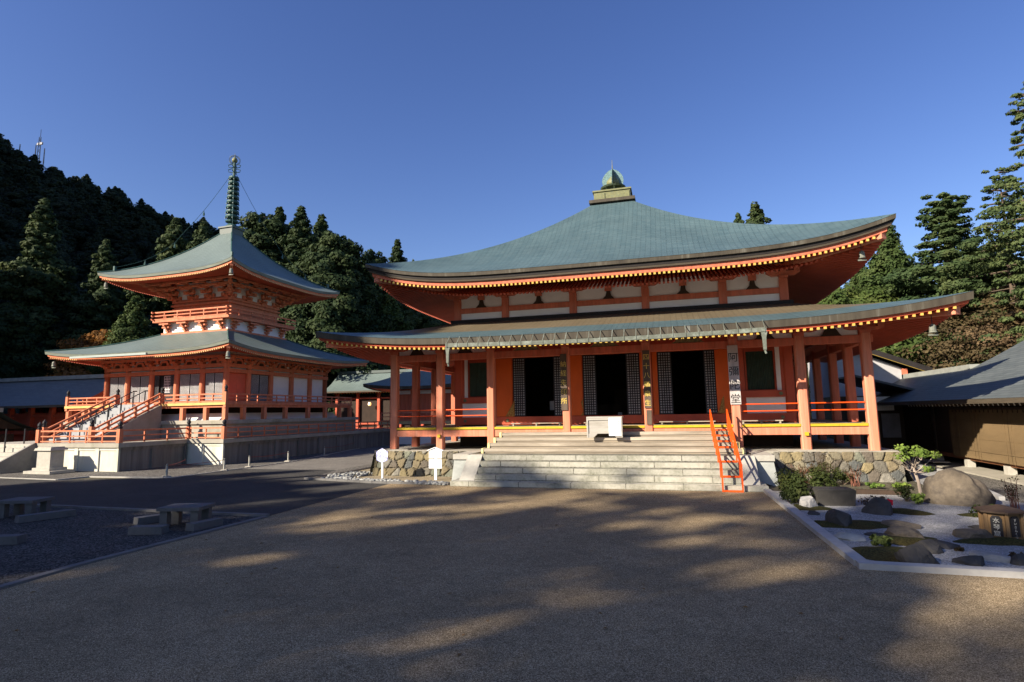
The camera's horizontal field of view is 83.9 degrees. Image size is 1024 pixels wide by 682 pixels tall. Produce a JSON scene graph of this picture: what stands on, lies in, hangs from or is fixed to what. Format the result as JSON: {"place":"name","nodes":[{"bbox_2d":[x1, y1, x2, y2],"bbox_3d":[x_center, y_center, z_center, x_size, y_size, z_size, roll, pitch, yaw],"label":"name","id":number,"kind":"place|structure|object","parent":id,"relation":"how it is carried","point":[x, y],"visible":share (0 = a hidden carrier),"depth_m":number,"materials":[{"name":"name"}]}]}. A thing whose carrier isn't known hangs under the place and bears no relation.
{"place":"outdoors","nodes":[
{"label":"outdoors","id":0,"kind":"place"},
{"bbox_2d":[0,408,36,441],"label":"shed","id":1,"kind":"structure","parent":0,"point":[8,423],"depth_m":37.66,"materials":[{"name":"brown wood"}]},
{"bbox_2d":[1,171,83,413],"bbox_3d":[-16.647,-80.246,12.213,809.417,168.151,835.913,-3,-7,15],"label":"hill","id":2,"kind":"structure","parent":0,"point":[5,411],"depth_m":64.84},
{"bbox_2d":[0,241,27,264],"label":"hill tree","id":3,"kind":"object","parent":2,"relation":"on","point":[12,253],"visible":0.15,"depth_m":102.70,"materials":[{"name":"green plant"}]},
{"bbox_2d":[30,299,71,373],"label":"hill tree","id":4,"kind":"object","parent":2,"relation":"on","point":[59,326],"visible":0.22,"depth_m":74.12,"materials":[{"name":"green plant"}]},
{"bbox_2d":[72,252,95,283],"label":"hill tree","id":5,"kind":"object","parent":2,"relation":"on","point":[85,266],"visible":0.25,"depth_m":112.35,"materials":[{"name":"green plant"}]},
{"bbox_2d":[86,217,115,250],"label":"hill tree","id":6,"kind":"object","parent":2,"relation":"on","point":[104,225],"visible":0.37,"depth_m":149.63,"materials":[{"name":"green plant"}]},
{"bbox_2d":[0,133,219,238],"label":"distant forest","id":7,"kind":"object","parent":2,"relation":"on","point":[34,179],"visible":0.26,"depth_m":186.27,"materials":[{"name":"green plant"}]},
{"bbox_2d":[112,248,141,268],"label":"hill tree","id":8,"kind":"object","parent":2,"relation":"on","point":[127,256],"visible":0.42,"depth_m":134.01,"materials":[{"name":"green plant"}]},
{"bbox_2d":[0,450,344,478],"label":"gravel strip","id":9,"kind":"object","parent":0,"point":[180,470],"visible":0.33,"depth_m":26.96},
{"bbox_2d":[23,446,74,474],"bbox_3d":[-21.868,5.629,26.978,1.750,1.220,1.150,-3,-8,17],"label":"stone pedestal","id":10,"kind":"object","parent":9,"relation":"on","point":[50,459],"visible":1,"depth_m":26.70,"materials":[{"name":"stone"}]},
{"bbox_2d":[0,449,353,479],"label":"kerb","id":11,"kind":"structure","parent":9,"relation":"on","point":[157,477],"depth_m":24.58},
{"bbox_2d":[0,155,389,473],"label":"pagoda","id":12,"kind":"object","parent":9,"relation":"on","point":[180,389],"visible":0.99,"depth_m":34.75,"materials":[{"name":"wood"}]},
{"bbox_2d":[129,376,140,402],"bbox_3d":[-23.091,2.974,34.891,0.785,1.620,0.028,-3,-8,17],"label":"door","id":13,"kind":"structure","parent":12,"relation":"in","point":[135,380],"depth_m":34.89,"materials":[{"name":"white paint"}]},
{"bbox_2d":[178,374,189,401],"bbox_3d":[-19.395,2.766,33.732,0.785,1.620,0.028,-3,-8,17],"label":"door","id":14,"kind":"structure","parent":12,"relation":"in","point":[184,385],"depth_m":33.74,"materials":[{"name":"white paint"}]},
{"bbox_2d":[189,373,199,400],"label":"door","id":15,"kind":"structure","parent":12,"relation":"in","point":[194,378],"depth_m":33.51,"materials":[{"name":"white paint"}]},
{"bbox_2d":[204,373,214,400],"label":"door","id":16,"kind":"structure","parent":12,"relation":"in","point":[209,377],"depth_m":33.18,"materials":[{"name":"white paint"}]},
{"bbox_2d":[214,372,222,399],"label":"lattice door","id":17,"kind":"structure","parent":12,"relation":"in","point":[218,384],"depth_m":32.99,"materials":[{"name":"black paint"}]},
{"bbox_2d":[259,375,268,400],"bbox_3d":[-15.572,2.949,35.702,0.028,1.620,0.765,-3,-8,17],"label":"lattice window","id":18,"kind":"structure","parent":12,"relation":"in","point":[263,381],"depth_m":35.69,"materials":[{"name":"black paint"}]},
{"bbox_2d":[0,469,386,514],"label":"asphalt road","id":19,"kind":"structure","parent":0,"point":[270,491],"depth_m":19.59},
{"bbox_2d":[10,504,269,516],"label":"kerb","id":20,"kind":"structure","parent":19,"relation":"on","point":[154,510],"depth_m":15.43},
{"bbox_2d":[244,444,411,469],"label":"path","id":21,"kind":"structure","parent":0,"point":[349,459],"depth_m":30.70,"materials":[{"name":"concrete"}]},
{"bbox_2d":[363,369,459,443],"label":"shrine","id":22,"kind":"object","parent":21,"relation":"on","point":[405,399],"visible":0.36,"depth_m":47.48,"materials":[{"name":"paint"}]},
{"bbox_2d":[353,453,487,484],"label":"gravel","id":23,"kind":"structure","parent":0,"point":[426,478],"depth_m":22.29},
{"bbox_2d":[321,471,449,485],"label":"cobbles","id":24,"kind":"object","parent":23,"relation":"on","point":[348,475],"visible":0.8,"depth_m":21.65,"materials":[{"name":"stone"}]},
{"bbox_2d":[427,447,443,479],"bbox_3d":[-2.881,4.612,21.452,0.669,1.222,0.125,-3,-7,15],"label":"notice sign","id":25,"kind":"object","parent":23,"relation":"on","point":[435,453],"visible":1,"depth_m":21.44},
{"bbox_2d":[0,484,1023,681],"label":"courtyard","id":26,"kind":"structure","parent":0,"point":[419,600],"depth_m":7.42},
{"bbox_2d":[763,489,866,565],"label":"garden kerb","id":27,"kind":"structure","parent":26,"relation":"on","point":[845,551],"depth_m":11.08,"materials":[{"name":"white stone"}]},
{"bbox_2d":[855,560,1023,578],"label":"garden kerb","id":28,"kind":"structure","parent":26,"relation":"on","point":[945,569],"depth_m":8.41,"materials":[{"name":"white stone"}]},
{"bbox_2d":[0,0,1023,288],"label":"sky","id":29,"kind":"structure","parent":0,"point":[441,128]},
{"bbox_2d":[69,467,1023,514],"bbox_3d":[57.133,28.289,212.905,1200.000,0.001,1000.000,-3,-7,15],"label":"ground","id":30,"kind":"structure","parent":0,"point":[1020,471],"depth_m":22.64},
{"bbox_2d":[0,305,54,378],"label":"cedar tree","id":31,"kind":"object","parent":30,"relation":"on","point":[21,356],"visible":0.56,"depth_m":69.42,"materials":[{"name":"green plant"}]},
{"bbox_2d":[0,197,80,376],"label":"cedar tree","id":32,"kind":"object","parent":30,"relation":"on","point":[37,282],"visible":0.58,"depth_m":74.87,"materials":[{"name":"green plant"}]},
{"bbox_2d":[0,374,104,441],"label":"corridor","id":33,"kind":"object","parent":30,"relation":"on","point":[48,392],"visible":0.43,"depth_m":41.45,"materials":[{"name":"grey metal"}]},
{"bbox_2d":[40,286,79,375],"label":"cedar tree","id":34,"kind":"object","parent":30,"relation":"on","point":[74,292],"visible":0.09,"depth_m":75.76,"materials":[{"name":"green plant"}]},
{"bbox_2d":[15,329,111,413],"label":"autumn tree","id":35,"kind":"object","parent":30,"relation":"on","point":[97,338],"visible":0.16,"depth_m":51.75,"materials":[{"name":"orange plant"}]},
{"bbox_2d":[61,239,126,369],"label":"cedar tree","id":36,"kind":"object","parent":30,"relation":"on","point":[96,306],"visible":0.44,"depth_m":74.16,"materials":[{"name":"green plant"}]},
{"bbox_2d":[80,295,158,411],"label":"conifer tree","id":37,"kind":"object","parent":30,"relation":"on","point":[134,323],"visible":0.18,"depth_m":49.81,"materials":[{"name":"green plant"}]},
{"bbox_2d":[0,506,255,584],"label":"gravel patch","id":38,"kind":"object","parent":30,"relation":"on","point":[81,536],"visible":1,"depth_m":11.98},
{"bbox_2d":[0,534,26,544],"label":"stone bench","id":39,"kind":"object","parent":38,"relation":"on","point":[10,539],"visible":1,"depth_m":11.46,"materials":[{"name":"stone"}]},
{"bbox_2d":[0,496,54,518],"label":"stone table","id":40,"kind":"object","parent":38,"relation":"on","point":[29,504],"visible":0.83,"depth_m":14.70,"materials":[{"name":"stone"}]},
{"bbox_2d":[14,509,76,522],"bbox_3d":[-11.748,4.408,14.371,0.270,0.160,1.200,-6,-9,33],"label":"stone bench","id":41,"kind":"object","parent":38,"relation":"on","point":[43,516],"visible":1,"depth_m":14.25,"materials":[{"name":"stone"}]},
{"bbox_2d":[127,524,168,534],"bbox_3d":[-7.868,4.086,12.333,0.740,0.160,0.270,-1,-7,1],"label":"stone bench","id":42,"kind":"object","parent":38,"relation":"on","point":[148,529],"visible":1,"depth_m":12.21,"materials":[{"name":"stone"}]},
{"bbox_2d":[133,514,171,524],"bbox_3d":[-8.625,4.267,13.672,0.270,0.160,0.740,-6,-9,37],"label":"stone bench","id":43,"kind":"object","parent":38,"relation":"on","point":[146,519],"visible":0.64,"depth_m":13.47,"materials":[{"name":"stone"}]},
{"bbox_2d":[156,503,215,526],"bbox_3d":[-7.579,4.053,13.249,0.980,0.445,0.720,-1,-7,0],"label":"stone table","id":44,"kind":"object","parent":38,"relation":"on","point":[201,511],"visible":0.8,"depth_m":13.08,"materials":[{"name":"stone"}]},
{"bbox_2d":[185,518,222,531],"bbox_3d":[-6.936,4.136,12.851,0.270,0.160,0.740,-4,-8,23],"label":"stone bench","id":45,"kind":"object","parent":38,"relation":"on","point":[203,524],"visible":1,"depth_m":12.73,"materials":[{"name":"stone"}]},
{"bbox_2d":[0,516,268,589],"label":"kerb","id":46,"kind":"structure","parent":30,"relation":"on","point":[34,577],"depth_m":10.26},
{"bbox_2d":[123,217,189,315],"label":"cedar tree","id":47,"kind":"object","parent":30,"relation":"on","point":[172,234],"visible":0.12,"depth_m":86.23,"materials":[{"name":"green plant"}]},
{"bbox_2d":[157,221,213,330],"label":"cedar tree","id":48,"kind":"object","parent":30,"relation":"on","point":[201,234],"visible":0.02,"depth_m":85.28,"materials":[{"name":"green plant"}]},
{"bbox_2d":[237,211,290,312],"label":"cedar tree","id":49,"kind":"object","parent":30,"relation":"on","point":[257,235],"visible":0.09,"depth_m":71.52,"materials":[{"name":"green plant"}]},
{"bbox_2d":[277,205,316,336],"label":"cedar tree","id":50,"kind":"object","parent":30,"relation":"on","point":[300,237],"visible":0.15,"depth_m":70.39,"materials":[{"name":"green plant"}]},
{"bbox_2d":[311,213,332,245],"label":"cedar tree","id":51,"kind":"object","parent":30,"relation":"on","point":[320,228],"visible":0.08,"depth_m":79.55,"materials":[{"name":"green plant"}]},
{"bbox_2d":[279,231,396,413],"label":"cedar tree","id":52,"kind":"object","parent":30,"relation":"on","point":[335,261],"visible":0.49,"depth_m":64.60,"materials":[{"name":"green plant"}]},
{"bbox_2d":[361,249,388,309],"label":"cedar tree","id":53,"kind":"object","parent":30,"relation":"on","point":[373,257],"visible":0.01,"depth_m":84.32,"materials":[{"name":"green plant"}]},
{"bbox_2d":[304,477,448,484],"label":"kerb","id":54,"kind":"structure","parent":30,"relation":"on","point":[359,481],"depth_m":20.95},
{"bbox_2d":[327,369,430,428],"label":"roofed corridor","id":55,"kind":"object","parent":30,"relation":"on","point":[347,382],"visible":0.16,"depth_m":59.36,"materials":[{"name":"brown wood"}]},
{"bbox_2d":[349,291,413,396],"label":"conifer tree","id":56,"kind":"object","parent":30,"relation":"on","point":[390,305],"visible":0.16,"depth_m":70.49,"materials":[{"name":"green plant"}]},
{"bbox_2d":[379,239,407,303],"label":"cedar tree","id":57,"kind":"object","parent":30,"relation":"on","point":[396,254],"visible":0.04,"depth_m":84.10,"materials":[{"name":"green plant"}]},
{"bbox_2d":[397,300,442,330],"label":"cedar tree","id":58,"kind":"object","parent":30,"relation":"on","point":[416,319],"visible":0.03,"depth_m":73.21,"materials":[{"name":"green plant"}]},
{"bbox_2d":[315,166,973,491],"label":"temple hall","id":59,"kind":"structure","parent":30,"relation":"on","point":[608,285],"depth_m":22.69,"materials":[{"name":"wood"}]},
{"bbox_2d":[468,359,486,397],"bbox_3d":[-1.431,1.687,25.637,1.140,1.700,0.120,-3,-7,15],"label":"window","id":60,"kind":"structure","parent":59,"relation":"in","point":[477,369],"depth_m":25.65,"materials":[{"name":"black paint"}]},
{"bbox_2d":[513,358,525,416],"bbox_3d":[0.320,2.025,25.031,0.560,2.560,0.034,-3,-7,15],"label":"lattice door","id":61,"kind":"structure","parent":59,"relation":"in","point":[519,392],"depth_m":25.03,"materials":[{"name":"black paint"}]},
{"bbox_2d":[553,356,562,415],"bbox_3d":[2.073,1.935,24.552,0.560,2.560,0.034,-3,-7,15],"label":"lattice door","id":62,"kind":"structure","parent":59,"relation":"in","point":[556,359],"depth_m":24.57,"materials":[{"name":"black paint"}]},
{"bbox_2d":[560,354,567,409],"bbox_3d":[2.025,1.599,22.271,0.250,2.200,0.054,-3,-7,15],"label":"sign board","id":63,"kind":"object","parent":59,"relation":"attached to","point":[563,380],"visible":1,"depth_m":22.25,"materials":[{"name":"black wood"}]},
{"bbox_2d":[582,355,596,414],"bbox_3d":[3.307,1.872,24.215,0.560,2.560,0.034,-3,-7,15],"label":"lattice door","id":64,"kind":"structure","parent":59,"relation":"in","point":[588,361],"depth_m":24.21,"materials":[{"name":"black paint"}]},
{"bbox_2d":[586,416,622,437],"bbox_3d":[3.415,3.139,20.839,1.280,0.750,0.695,-3,-7,15],"label":"offertory box","id":65,"kind":"object","parent":59,"relation":"on","point":[610,425],"visible":1,"depth_m":20.56,"materials":[{"name":"white wood"}]},
{"bbox_2d":[625,353,641,414],"bbox_3d":[5.060,1.782,23.736,0.560,2.560,0.034,-3,-7,15],"label":"lattice door","id":66,"kind":"structure","parent":59,"relation":"in","point":[632,359],"depth_m":23.72,"materials":[{"name":"black paint"}]},
{"bbox_2d":[642,350,651,407],"bbox_3d":[5.079,1.427,21.439,0.260,2.170,0.054,-3,-7,15],"label":"sign board","id":67,"kind":"object","parent":59,"relation":"attached to","point":[646,379],"visible":1,"depth_m":21.42,"materials":[{"name":"black wood"}]},
{"bbox_2d":[657,352,673,413],"bbox_3d":[6.293,1.719,23.399,0.560,2.560,0.034,-3,-7,15],"label":"lattice door","id":68,"kind":"structure","parent":59,"relation":"in","point":[665,389],"depth_m":23.39,"materials":[{"name":"black paint"}]},
{"bbox_2d":[703,350,717,413],"bbox_3d":[8.047,1.629,22.921,0.560,2.560,0.034,-3,-7,15],"label":"lattice door","id":69,"kind":"structure","parent":59,"relation":"in","point":[708,355],"depth_m":22.93,"materials":[{"name":"black paint"}]},
{"bbox_2d":[709,409,743,491],"bbox_3d":[6.957,3.458,18.586,0.643,2.457,3.282,-3,-7,15],"label":"step handrail","id":70,"kind":"object","parent":59,"relation":"on","point":[729,429],"visible":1,"depth_m":18.46,"materials":[{"name":"orange metal"}]},
{"bbox_2d":[727,345,740,403],"bbox_3d":[8.045,1.221,20.635,0.360,2.140,0.054,-3,-7,15],"label":"sign board","id":71,"kind":"object","parent":59,"relation":"attached to","point":[734,376],"visible":1,"depth_m":20.62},
{"bbox_2d":[743,347,776,390],"bbox_3d":[9.822,1.110,22.564,1.140,1.700,0.120,-3,-7,15],"label":"window","id":72,"kind":"structure","parent":59,"relation":"in","point":[759,367],"depth_m":22.55,"materials":[{"name":"black paint"}]},
{"bbox_2d":[745,201,772,223],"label":"cedar tree","id":73,"kind":"object","parent":30,"relation":"on","point":[756,214],"visible":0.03,"depth_m":61.84,"materials":[{"name":"green plant"}]},
{"bbox_2d":[807,285,929,418],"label":"broadleaf tree","id":74,"kind":"object","parent":30,"relation":"on","point":[849,295],"visible":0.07,"depth_m":40.83,"materials":[{"name":"green plant"}]},
{"bbox_2d":[774,491,1023,568],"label":"garden gravel","id":75,"kind":"structure","parent":30,"relation":"on","point":[943,522],"depth_m":11.97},
{"bbox_2d":[779,471,813,503],"bbox_3d":[7.307,3.778,14.653,0.811,0.820,0.874,0,-7,-10],"label":"shrub","id":76,"kind":"object","parent":75,"relation":"on","point":[795,491],"visible":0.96,"depth_m":14.60,"materials":[{"name":"green plant"}]},
{"bbox_2d":[806,467,839,486],"bbox_3d":[8.667,3.933,15.867,0.916,0.772,0.757,-3,-7,15],"label":"shrub","id":77,"kind":"object","parent":75,"relation":"on","point":[823,479],"visible":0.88,"depth_m":15.77,"materials":[{"name":"green plant"}]},
{"bbox_2d":[810,486,855,505],"bbox_3d":[8.111,3.920,14.389,0.902,0.406,0.550,-2,-7,9],"label":"stone trough","id":78,"kind":"object","parent":75,"relation":"on","point":[833,496],"visible":0.96,"depth_m":14.15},
{"bbox_2d":[833,532,865,541],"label":"rock","id":79,"kind":"object","parent":75,"relation":"on","point":[847,536],"visible":0.83,"depth_m":10.50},
{"bbox_2d":[814,520,889,529],"bbox_3d":[7.241,3.785,11.827,1.652,0.080,1.091,-3,-7,15],"label":"moss patch","id":80,"kind":"object","parent":75,"relation":"on","point":[863,524],"visible":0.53,"depth_m":11.64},
{"bbox_2d":[825,509,851,526],"bbox_3d":[6.816,3.691,11.858,0.418,0.380,0.554,1,-7,-12],"label":"rock","id":81,"kind":"object","parent":80,"relation":"on","point":[838,517],"visible":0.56,"depth_m":11.71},
{"bbox_2d":[861,497,892,515],"bbox_3d":[8.377,3.794,13.095,0.619,0.419,0.582,-5,-8,32],"label":"rock","id":82,"kind":"object","parent":75,"relation":"on","point":[878,506],"visible":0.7,"depth_m":12.95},
{"bbox_2d":[852,546,903,561],"bbox_3d":[6.253,3.513,9.547,1.438,0.085,1.041,3,-8,-29],"label":"moss patch","id":83,"kind":"object","parent":75,"relation":"on","point":[882,553],"visible":0.67,"depth_m":9.34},
{"bbox_2d":[868,534,892,545],"bbox_3d":[6.450,3.486,9.966,0.348,0.219,0.330,-3,-7,15],"label":"shrub","id":84,"kind":"object","parent":75,"relation":"on","point":[883,540],"visible":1,"depth_m":9.93,"materials":[{"name":"green plant"}]},
{"bbox_2d":[881,520,921,529],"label":"rock","id":85,"kind":"object","parent":75,"relation":"on","point":[890,523],"visible":0.59,"depth_m":11.50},
{"bbox_2d":[870,536,936,545],"bbox_3d":[7.161,3.607,10.414,1.149,0.083,1.091,-5,-8,29],"label":"moss patch","id":86,"kind":"object","parent":75,"relation":"on","point":[901,541],"visible":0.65,"depth_m":10.19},
{"bbox_2d":[884,525,924,538],"bbox_3d":[7.325,3.580,10.651,0.583,0.234,0.588,-4,-8,20],"label":"rock","id":87,"kind":"object","parent":75,"relation":"on","point":[898,530],"visible":0.63,"depth_m":10.49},
{"bbox_2d":[893,508,934,515],"bbox_3d":[9.088,3.931,13.224,0.952,0.077,1.287,5,-9,-37],"label":"moss patch","id":88,"kind":"object","parent":75,"relation":"on","point":[905,511],"visible":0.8,"depth_m":12.94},
{"bbox_2d":[891,444,941,493],"bbox_3d":[11.130,3.522,15.609,1.143,1.407,0.881,3,-8,-29],"label":"young tree","id":89,"kind":"object","parent":75,"relation":"on","point":[921,453],"visible":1,"depth_m":15.58,"materials":[{"name":"green plant"}]},
{"bbox_2d":[894,543,939,563],"bbox_3d":[6.364,3.340,8.913,0.573,0.341,0.518,-1,-7,-2],"label":"rock","id":90,"kind":"object","parent":75,"relation":"on","point":[916,553],"visible":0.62,"depth_m":8.81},
{"bbox_2d":[916,539,943,553],"bbox_3d":[7.028,3.461,9.594,0.445,0.224,0.426,-6,-9,35],"label":"rock","id":91,"kind":"object","parent":75,"relation":"on","point":[932,546],"visible":0.52,"depth_m":9.51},
{"bbox_2d":[922,468,995,506],"bbox_3d":[11.196,3.677,14.348,1.488,0.964,1.279,-6,-9,37],"label":"boulder","id":92,"kind":"object","parent":75,"relation":"on","point":[951,486],"visible":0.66,"depth_m":14.01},
{"bbox_2d":[951,555,984,566],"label":"rock","id":93,"kind":"object","parent":75,"relation":"on","point":[973,560],"visible":0.85,"depth_m":8.73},
{"bbox_2d":[952,528,993,538],"bbox_3d":[8.529,3.555,10.499,0.712,0.203,0.481,-6,-9,37],"label":"rock","id":94,"kind":"object","parent":75,"relation":"on","point":[965,533],"visible":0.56,"depth_m":10.41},
{"bbox_2d":[952,537,1023,545],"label":"moss patch","id":95,"kind":"object","parent":75,"relation":"on","point":[1002,541],"visible":1,"depth_m":10.04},
{"bbox_2d":[968,550,1010,562],"bbox_3d":[7.610,3.420,9.032,0.578,0.128,0.378,-7,-9,38],"label":"rock","id":96,"kind":"object","parent":75,"relation":"on","point":[993,556],"visible":0.68,"depth_m":8.93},
{"bbox_2d":[973,504,1023,539],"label":"wooden box","id":97,"kind":"object","parent":75,"relation":"on","point":[997,520],"visible":0.99,"depth_m":10.33,"materials":[{"name":"brown wood"}]},
{"bbox_2d":[999,476,1021,508],"bbox_3d":[11.461,3.493,13.077,0.545,0.838,0.369,4,-9,-33],"label":"bare shrub","id":98,"kind":"object","parent":75,"relation":"on","point":[1012,497],"visible":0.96,"depth_m":13.02,"materials":[{"name":"brown plant"}]},
{"bbox_2d":[857,224,946,367],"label":"conifer tree","id":99,"kind":"object","parent":30,"relation":"on","point":[890,256],"visible":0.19,"depth_m":43.32,"materials":[{"name":"green plant"}]},
{"bbox_2d":[876,340,1023,484],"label":"blind building","id":100,"kind":"structure","parent":30,"relation":"on","point":[969,415],"depth_m":22.14,"materials":[{"name":"grey metal"}]},
{"bbox_2d":[876,192,1023,366],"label":"pine tree","id":101,"kind":"object","parent":30,"relation":"on","point":[945,218],"visible":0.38,"depth_m":39.06,"materials":[{"name":"green plant"}]},
{"bbox_2d":[894,291,1023,369],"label":"russet tree","id":102,"kind":"object","parent":30,"relation":"on","point":[947,343],"visible":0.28,"depth_m":35.46,"materials":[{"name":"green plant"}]},
{"bbox_2d":[931,309,1023,366],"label":"russet tree","id":103,"kind":"object","parent":30,"relation":"on","point":[989,327],"visible":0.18,"depth_m":33.96,"materials":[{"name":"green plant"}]},
{"bbox_2d":[932,466,1023,502],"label":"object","id":104,"kind":"structure","parent":30,"relation":"on","point":[992,484],"depth_m":17.04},
{"bbox_2d":[939,167,1023,351],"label":"pine tree","id":105,"kind":"object","parent":30,"relation":"on","point":[981,289],"visible":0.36,"depth_m":35.97,"materials":[{"name":"green plant"}]},
{"bbox_2d":[956,81,1023,346],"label":"pine tree","id":106,"kind":"object","parent":30,"relation":"on","point":[1014,207],"visible":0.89,"depth_m":33.25,"materials":[{"name":"green plant"}]},
{"bbox_2d":[739,454,922,494],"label":"garden soil","id":107,"kind":"structure","parent":0,"point":[888,486],"depth_m":17.61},
{"bbox_2d":[774,467,799,491],"bbox_3d":[7.989,4.029,16.469,0.730,0.750,0.593,-3,-7,15],"label":"shrub","id":108,"kind":"object","parent":107,"relation":"in","point":[787,477],"visible":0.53,"depth_m":16.48,"materials":[{"name":"green plant"}]},
{"bbox_2d":[905,455,1002,466],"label":"side ground","id":109,"kind":"structure","parent":0,"point":[982,464],"depth_m":23.84,"materials":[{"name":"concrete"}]},
{"bbox_2d":[823,375,913,453],"bbox_3d":[19.246,3.826,29.513,4.715,4.048,4.200,-3,-7,15],"label":"lean to","id":110,"kind":"object","parent":109,"relation":"on","point":[891,425],"visible":0.36,"depth_m":28.71,"materials":[{"name":"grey wood"}]},
{"bbox_2d":[881,413,901,437],"bbox_3d":[19.073,4.247,28.637,0.800,1.200,0.050,-3,-7,15],"label":"window","id":111,"kind":"structure","parent":110,"relation":"in","point":[891,427],"depth_m":28.62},
{"bbox_2d":[808,350,932,435],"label":"white gable building","id":112,"kind":"structure","parent":109,"relation":"on","point":[888,368],"depth_m":33.38,"materials":[{"name":"grey paint"}]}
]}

